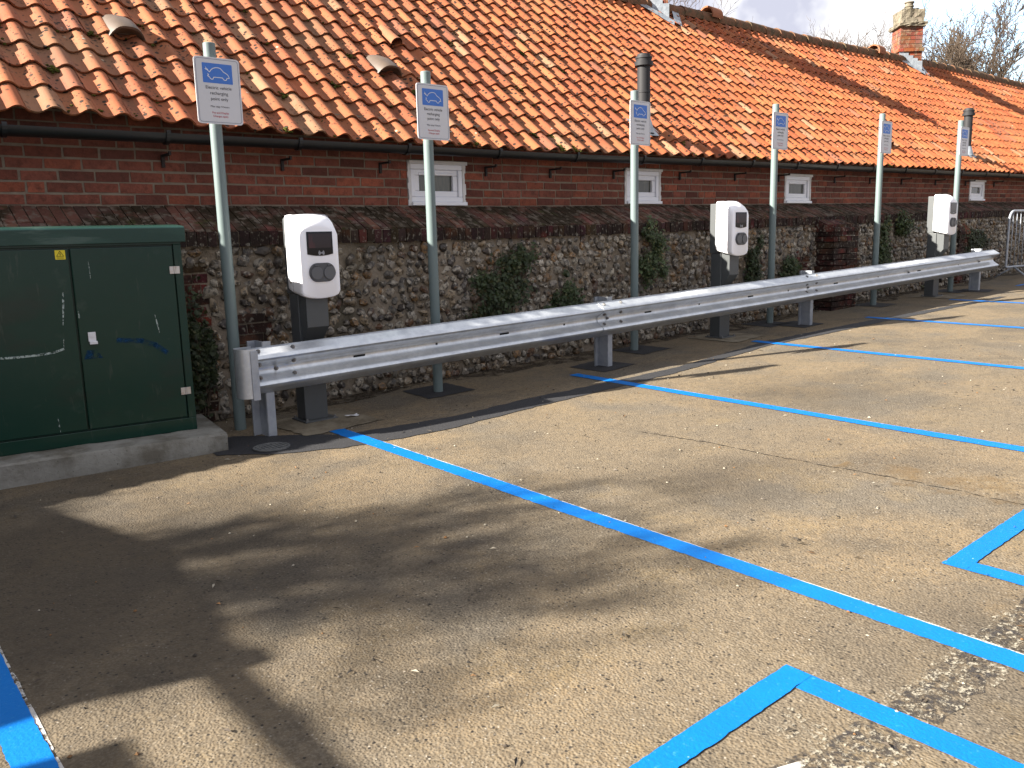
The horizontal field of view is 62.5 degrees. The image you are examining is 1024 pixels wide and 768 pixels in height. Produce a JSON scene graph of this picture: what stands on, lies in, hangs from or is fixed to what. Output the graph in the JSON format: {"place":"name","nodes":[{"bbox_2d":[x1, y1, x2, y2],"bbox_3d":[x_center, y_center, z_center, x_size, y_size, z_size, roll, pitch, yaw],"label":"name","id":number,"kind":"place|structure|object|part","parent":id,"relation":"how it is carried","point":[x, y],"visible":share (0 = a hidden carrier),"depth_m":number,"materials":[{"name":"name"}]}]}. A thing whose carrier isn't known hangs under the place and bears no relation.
{"place":"outdoors","nodes":[
{"label":"outdoors","id":0,"kind":"place"},
{"bbox_2d":[0,271,1023,767],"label":"ground","id":1,"kind":"structure","parent":0,"point":[150,689],"depth_m":3.26,"materials":[{"name":"beige asphalt"}]},
{"bbox_2d":[0,653,58,767],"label":"parking line","id":2,"kind":"object","parent":1,"relation":"on","point":[23,744],"visible":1,"depth_m":2.31,"materials":[{"name":"blue paint"}]},
{"bbox_2d":[0,647,63,767],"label":"old white line","id":3,"kind":"object","parent":1,"relation":"on","point":[36,718],"visible":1,"depth_m":2.40,"materials":[{"name":"grey paint"}]},
{"bbox_2d":[0,414,227,489],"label":"concrete plinth","id":4,"kind":"structure","parent":1,"relation":"on","point":[206,436],"depth_m":4.84,"materials":[{"name":"grey concrete"}]},
{"bbox_2d":[0,225,196,456],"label":"utility cabinet","id":5,"kind":"object","parent":4,"relation":"on","point":[94,341],"visible":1,"depth_m":4.88,"materials":[{"name":"green metal"}]},
{"bbox_3d":[-2.732,-0.215,4.696,0.560,1.048,0.020,-8,12,-33],"label":"door","id":6,"kind":"part","parent":5,"relation":"part of","materials":[{"name":"green paint"}]},
{"bbox_3d":[-2.255,-0.281,4.997,0.551,1.048,0.038,-8,12,-33],"label":"door","id":7,"kind":"part","parent":5,"relation":"part of","materials":[{"name":"green paint"}]},
{"bbox_2d":[193,42,246,429],"bbox_3d":[-1.849,-0.905,5.497,0.290,2.496,0.104,-10,13,-39],"label":"sign post","id":8,"kind":"object","parent":1,"relation":"on","point":[218,92],"visible":1,"depth_m":5.37,"materials":[{"name":"grey metal"}]},
{"bbox_2d":[276,408,380,435],"bbox_3d":[-1.297,0.255,5.823,0.622,0.018,0.620,-10,13,-39],"label":"concrete pad","id":9,"kind":"object","parent":1,"relation":"on","point":[342,421],"visible":0.8,"depth_m":5.76,"materials":[{"name":"grey concrete"}]},
{"bbox_2d":[282,214,339,423],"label":"charging point","id":10,"kind":"structure","parent":9,"relation":"on","point":[312,260],"depth_m":5.61,"materials":[{"name":"white plastic"}]},
{"bbox_2d":[416,71,449,391],"bbox_3d":[-0.596,-1.092,6.485,0.290,2.496,0.104,-10,13,-40],"label":"sign post","id":11,"kind":"object","parent":1,"relation":"on","point":[432,103],"visible":1,"depth_m":6.36,"materials":[{"name":"grey metal"}]},
{"bbox_2d":[404,383,475,398],"bbox_3d":[-0.589,0.051,6.710,0.469,0.015,0.433,-10,13,-39],"label":"tarmac patch","id":12,"kind":"object","parent":1,"relation":"on","point":[429,393],"visible":0.92,"depth_m":6.69,"materials":[{"name":"grey asphalt"}]},
{"bbox_2d":[0,0,1023,420],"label":"brick outbuilding","id":13,"kind":"structure","parent":1,"relation":"on","point":[100,124],"depth_m":7.91,"materials":[{"name":"stone"}]},
{"bbox_2d":[185,274,220,417],"bbox_3d":[-2.169,-0.228,5.768,0.433,1.044,0.117,-10,13,-39],"label":"ivy plant","id":14,"kind":"object","parent":13,"relation":"attached to","point":[205,365],"visible":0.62,"depth_m":5.81,"materials":[{"name":"green plant"}]},
{"bbox_2d":[406,160,467,205],"bbox_3d":[-0.661,-1.759,7.402,0.633,0.381,0.088,-10,13,-39],"label":"window","id":15,"kind":"structure","parent":13,"relation":"in","point":[450,186],"depth_m":7.42,"materials":[{"name":"white"}]},
{"bbox_2d":[463,249,538,318],"bbox_3d":[-0.066,-0.793,7.475,0.898,0.791,0.129,-10,13,-39],"label":"ivy plant","id":16,"kind":"object","parent":13,"relation":"attached to","point":[503,293],"visible":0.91,"depth_m":7.43,"materials":[{"name":"green plant"}]},
{"bbox_2d":[497,242,541,289],"bbox_3d":[0.072,-1.054,7.561,0.516,0.435,0.108,-10,13,-39],"label":"ivy plant","id":17,"kind":"object","parent":13,"relation":"attached to","point":[522,255],"visible":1,"depth_m":7.56,"materials":[{"name":"green plant"}]},
{"bbox_2d":[544,269,585,308],"bbox_3d":[0.536,-0.838,7.993,0.609,0.505,0.114,-10,13,-39],"label":"ivy plant","id":18,"kind":"object","parent":13,"relation":"attached to","point":[567,297],"visible":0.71,"depth_m":7.98,"materials":[{"name":"green plant"}]},
{"bbox_2d":[624,168,662,203],"bbox_3d":[1.407,-2.136,9.114,0.604,0.374,0.088,-10,13,-39],"label":"window","id":19,"kind":"structure","parent":13,"relation":"in","point":[649,185],"depth_m":9.16,"materials":[{"name":"white"}]},
{"bbox_2d":[638,215,669,292],"bbox_3d":[1.471,-1.329,8.658,0.596,0.801,0.198,-10,13,-39],"label":"ivy plant","id":20,"kind":"object","parent":13,"relation":"attached to","point":[649,266],"visible":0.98,"depth_m":8.69,"materials":[{"name":"green plant"}]},
{"bbox_2d":[742,231,766,282],"bbox_3d":[2.853,-1.375,9.887,0.430,0.842,0.128,-10,13,-39],"label":"ivy plant","id":21,"kind":"object","parent":13,"relation":"attached to","point":[754,265],"visible":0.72,"depth_m":9.88,"materials":[{"name":"green plant"}]},
{"bbox_2d":[776,255,802,277],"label":"ivy plant","id":22,"kind":"object","parent":13,"relation":"attached to","point":[791,266],"visible":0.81,"depth_m":10.37,"materials":[{"name":"green plant"}]},
{"bbox_2d":[784,174,812,202],"bbox_3d":[3.728,-2.553,11.037,0.644,0.371,0.088,-10,13,-39],"label":"window","id":23,"kind":"structure","parent":13,"relation":"in","point":[797,187],"depth_m":11.04,"materials":[{"name":"white"}]},
{"bbox_2d":[877,215,896,290],"bbox_3d":[5.290,-1.874,11.896,0.699,1.102,0.122,-10,13,-39],"label":"ivy plant","id":24,"kind":"object","parent":13,"relation":"attached to","point":[884,253],"visible":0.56,"depth_m":11.85,"materials":[{"name":"green plant"}]},
{"bbox_2d":[893,209,919,238],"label":"ivy plant","id":25,"kind":"object","parent":13,"relation":"attached to","point":[903,226],"visible":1,"depth_m":12.06,"materials":[{"name":"green plant"}]},
{"bbox_2d":[957,225,991,252],"bbox_3d":[7.643,-2.204,13.863,1.383,0.805,0.116,-10,13,-39],"label":"ivy plant","id":26,"kind":"object","parent":13,"relation":"attached to","point":[973,242],"visible":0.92,"depth_m":13.81,"materials":[{"name":"green plant"}]},
{"bbox_2d":[968,180,985,200],"bbox_3d":[8.030,-3.350,14.598,0.641,0.349,0.088,-10,13,-39],"label":"window","id":27,"kind":"structure","parent":13,"relation":"in","point":[976,188],"depth_m":14.61,"materials":[{"name":"white plastic"}]},
{"bbox_2d":[14,280,1023,765],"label":"grit and leaves","id":28,"kind":"object","parent":1,"relation":"on","point":[624,520],"visible":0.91,"depth_m":3.65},
{"bbox_2d":[571,361,632,371],"bbox_3d":[0.800,-0.164,7.518,0.435,0.014,0.460,8,14,44],"label":"tarmac patch","id":29,"kind":"object","parent":1,"relation":"on","point":[591,366],"visible":0.82,"depth_m":7.47,"materials":[{"name":"grey asphalt"}]},
{"bbox_2d":[214,296,1002,455],"bbox_3d":[2.580,-0.357,8.129,10.850,0.261,0.845,-9,12,-35],"label":"tarmac strip","id":30,"kind":"object","parent":1,"relation":"on","point":[238,445],"visible":0.97,"depth_m":5.74,"materials":[{"name":"grey asphalt"}]},
{"bbox_2d":[253,442,289,451],"bbox_3d":[-1.477,0.386,5.185,0.224,0.008,0.213,-10,13,-39],"label":"manhole cover","id":31,"kind":"object","parent":30,"relation":"on","point":[271,446],"visible":1,"depth_m":5.17,"materials":[{"name":"metal"}]},
{"bbox_2d":[212,273,1018,422],"bbox_3d":[3.434,-0.829,10.338,14.668,0.358,0.425,-10,13,-39],"label":"silt margin","id":32,"kind":"object","parent":1,"relation":"on","point":[364,395],"visible":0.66,"depth_m":7.62,"materials":[{"name":"brown soil"}]},
{"bbox_2d":[233,249,998,435],"bbox_3d":[2.731,-0.822,8.972,11.698,0.901,0.226,-10,13,-39],"label":"crash barrier","id":33,"kind":"object","parent":1,"relation":"on","point":[265,371],"visible":0.99,"depth_m":6.82,"materials":[{"name":"metal"}]},
{"bbox_2d":[630,90,649,349],"bbox_3d":[1.193,-1.511,8.105,0.290,2.496,0.104,-10,13,-40],"label":"sign post","id":34,"kind":"object","parent":1,"relation":"on","point":[639,122],"visible":1,"depth_m":7.99,"materials":[{"name":"grey metal"}]},
{"bbox_2d":[612,345,668,353],"bbox_3d":[1.264,-0.342,8.322,0.448,0.014,0.432,-11,14,-44],"label":"tarmac patch","id":35,"kind":"object","parent":1,"relation":"on","point":[643,349],"visible":0.87,"depth_m":8.30,"materials":[{"name":"grey asphalt"}]},
{"bbox_2d":[330,429,1023,671],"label":"parking line","id":36,"kind":"object","parent":1,"relation":"on","point":[991,652],"visible":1,"depth_m":3.20,"materials":[{"name":"blue paint"}]},
{"bbox_2d":[353,431,1023,654],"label":"old white line","id":37,"kind":"object","parent":1,"relation":"on","point":[762,567],"visible":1,"depth_m":3.02,"materials":[{"name":"grey paint"}]},
{"bbox_2d":[668,0,735,15],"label":"bare tree","id":38,"kind":"object","parent":1,"relation":"on","point":[684,1],"visible":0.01,"depth_m":21.00,"materials":[{"name":"brown plant"}]},
{"bbox_2d":[629,664,811,767],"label":"parking line","id":39,"kind":"object","parent":1,"relation":"on","point":[709,730],"visible":1,"depth_m":2.25,"materials":[{"name":"blue paint"}]},
{"bbox_2d":[689,332,765,341],"bbox_3d":[2.268,-0.501,8.916,0.616,0.018,0.637,-10,13,-39],"label":"concrete pad","id":40,"kind":"object","parent":1,"relation":"on","point":[739,337],"visible":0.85,"depth_m":8.84,"materials":[{"name":"grey concrete"}]},
{"bbox_2d":[705,201,748,338],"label":"charging point","id":41,"kind":"structure","parent":40,"relation":"on","point":[729,220],"depth_m":8.64,"materials":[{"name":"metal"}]},
{"bbox_2d":[743,320,787,326],"bbox_3d":[2.954,-0.703,9.797,0.478,0.015,0.450,-10,13,-39],"label":"tarmac patch","id":42,"kind":"object","parent":1,"relation":"on","point":[763,323],"visible":0.92,"depth_m":9.77,"materials":[{"name":"grey asphalt"}]},
{"bbox_2d":[766,104,787,322],"bbox_3d":[3.002,-1.904,9.661,0.290,2.496,0.104,-9,13,-38],"label":"sign post","id":43,"kind":"object","parent":1,"relation":"on","point":[779,140],"visible":1,"depth_m":9.55,"materials":[{"name":"grey metal"}]},
{"bbox_2d":[777,760,806,767],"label":"faded marking","id":44,"kind":"object","parent":1,"relation":"on","point":[795,765],"visible":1,"depth_m":2.06,"materials":[{"name":"grey paint"}]},
{"bbox_2d":[572,373,1023,451],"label":"parking line","id":45,"kind":"object","parent":1,"relation":"on","point":[951,437],"visible":1,"depth_m":5.42,"materials":[{"name":"blue paint"}]},
{"bbox_2d":[774,321,823,327],"bbox_3d":[3.272,-0.686,9.650,0.457,0.014,0.434,-10,13,-39],"label":"tarmac patch","id":46,"kind":"object","parent":1,"relation":"on","point":[793,323],"visible":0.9,"depth_m":9.59,"materials":[{"name":"grey asphalt"}]},
{"bbox_2d":[776,708,827,743],"bbox_3d":[0.768,0.897,2.215,0.130,0.004,0.158,6,12,35],"label":"faded marking","id":47,"kind":"object","parent":1,"relation":"on","point":[824,738],"visible":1,"depth_m":2.19,"materials":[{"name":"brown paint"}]},
{"bbox_2d":[640,431,1023,504],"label":"crack","id":48,"kind":"object","parent":1,"relation":"on","point":[823,465],"visible":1,"depth_m":4.43,"materials":[{"name":"black asphalt"}]},
{"bbox_2d":[771,720,913,767],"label":"faded marking","id":49,"kind":"object","parent":1,"relation":"on","point":[877,738],"visible":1,"depth_m":2.12,"materials":[{"name":"grey paint"}]},
{"bbox_2d":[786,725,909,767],"bbox_3d":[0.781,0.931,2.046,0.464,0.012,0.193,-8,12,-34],"label":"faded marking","id":50,"kind":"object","parent":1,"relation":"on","point":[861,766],"visible":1,"depth_m":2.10,"materials":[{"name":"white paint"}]},
{"bbox_2d":[807,11,891,46],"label":"bare tree","id":51,"kind":"object","parent":1,"relation":"on","point":[848,34],"visible":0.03,"depth_m":41.13,"materials":[{"name":"brown plant"}]},
{"bbox_2d":[856,302,893,306],"bbox_3d":[4.810,-1.054,11.197,0.452,0.014,0.435,-10,13,-39],"label":"tarmac patch","id":52,"kind":"object","parent":1,"relation":"on","point":[877,304],"visible":0.87,"depth_m":11.16,"materials":[{"name":"grey asphalt"}]},
{"bbox_2d":[870,113,892,304],"bbox_3d":[4.769,-2.216,10.966,0.290,2.496,0.104,-10,13,-40],"label":"sign post","id":53,"kind":"object","parent":1,"relation":"on","point":[884,136],"visible":0.99,"depth_m":10.86,"materials":[{"name":"grey metal"}]},
{"bbox_2d":[751,340,1023,368],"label":"parking line","id":54,"kind":"object","parent":1,"relation":"on","point":[958,361],"visible":1,"depth_m":7.45,"materials":[{"name":"blue paint"}]},
{"bbox_2d":[824,0,956,61],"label":"bare tree","id":55,"kind":"object","parent":1,"relation":"on","point":[880,41],"visible":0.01,"depth_m":36.57,"materials":[{"name":"brown plant"}]},
{"bbox_2d":[796,676,1023,767],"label":"parking line","id":56,"kind":"object","parent":1,"relation":"on","point":[965,750],"visible":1,"depth_m":2.19,"materials":[{"name":"blue paint"}]},
{"bbox_2d":[847,9,1010,72],"bbox_3d":[17.252,-11.021,35.487,6.821,9.471,7.126,-10,13,-39],"label":"bare tree","id":57,"kind":"object","parent":1,"relation":"on","point":[957,53],"visible":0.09,"depth_m":33.58,"materials":[{"name":"brown plant"}]},
{"bbox_2d":[911,293,964,298],"bbox_3d":[6.027,-1.246,11.913,0.608,0.018,0.600,-11,14,-44],"label":"concrete pad","id":58,"kind":"object","parent":1,"relation":"on","point":[950,296],"visible":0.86,"depth_m":11.84,"materials":[{"name":"grey concrete"}]},
{"bbox_2d":[921,194,957,296],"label":"charging point","id":59,"kind":"structure","parent":58,"relation":"on","point":[942,218],"depth_m":11.64,"materials":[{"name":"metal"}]},
{"bbox_2d":[864,317,1023,327],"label":"parking line","id":60,"kind":"object","parent":1,"relation":"on","point":[944,322],"visible":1,"depth_m":9.33,"materials":[{"name":"blue paint"}]},
{"bbox_2d":[881,605,1023,722],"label":"faded marking","id":61,"kind":"object","parent":1,"relation":"on","point":[962,689],"visible":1,"depth_m":2.42,"materials":[{"name":"grey paint"}]},
{"bbox_2d":[938,289,971,292],"bbox_3d":[6.499,-1.377,12.486,0.477,0.015,0.442,-10,13,-39],"label":"tarmac patch","id":62,"kind":"object","parent":1,"relation":"on","point":[953,291],"visible":0.73,"depth_m":12.45,"materials":[{"name":"grey asphalt"}]},
{"bbox_2d":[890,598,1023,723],"bbox_3d":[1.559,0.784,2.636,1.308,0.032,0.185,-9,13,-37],"label":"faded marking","id":63,"kind":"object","parent":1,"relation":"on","point":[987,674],"visible":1,"depth_m":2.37,"materials":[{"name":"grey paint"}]},
{"bbox_2d":[947,120,969,291],"bbox_3d":[6.451,-2.530,12.247,0.290,2.496,0.104,-10,13,-39],"label":"sign post","id":64,"kind":"object","parent":1,"relation":"on","point":[962,140],"visible":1,"depth_m":12.12,"materials":[{"name":"grey metal"}]},
{"bbox_2d":[928,0,1023,82],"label":"bare tree","id":65,"kind":"object","parent":1,"relation":"on","point":[1008,43],"visible":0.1,"depth_m":39.07,"materials":[{"name":"brown plant"}]},
{"bbox_2d":[959,289,993,291],"bbox_3d":[6.832,-1.379,12.432,0.437,0.013,0.454,7,13,41],"label":"tarmac patch","id":66,"kind":"object","parent":1,"relation":"on","point":[983,290],"visible":0.92,"depth_m":12.40,"materials":[{"name":"grey asphalt"}]},
{"bbox_2d":[932,0,1023,82],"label":"bare tree","id":67,"kind":"object","parent":1,"relation":"on","point":[1017,51],"visible":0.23,"depth_m":36.68,"materials":[{"name":"brown plant"}]},
{"bbox_2d":[942,509,1023,568],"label":"parking line","id":68,"kind":"object","parent":1,"relation":"on","point":[968,556],"visible":1,"depth_m":3.33,"materials":[{"name":"blue paint"}]},
{"bbox_2d":[949,299,1022,302],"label":"parking line","id":69,"kind":"object","parent":1,"relation":"on","point":[986,301],"visible":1,"depth_m":11.06,"materials":[{"name":"blue paint"}]},
{"bbox_2d":[965,563,1023,585],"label":"parking line","id":70,"kind":"object","parent":1,"relation":"on","point":[1005,575],"visible":1,"depth_m":3.06,"materials":[{"name":"blue paint"}]},
{"bbox_2d":[994,210,1023,277],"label":"crowd barrier","id":71,"kind":"object","parent":1,"relation":"on","point":[1007,243],"visible":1,"depth_m":13.92,"materials":[{"name":"metal"}]},
{"bbox_2d":[668,0,1023,81],"label":"sky","id":72,"kind":"structure","parent":0,"point":[795,16],"materials":[{"name":"white"}]}
]}

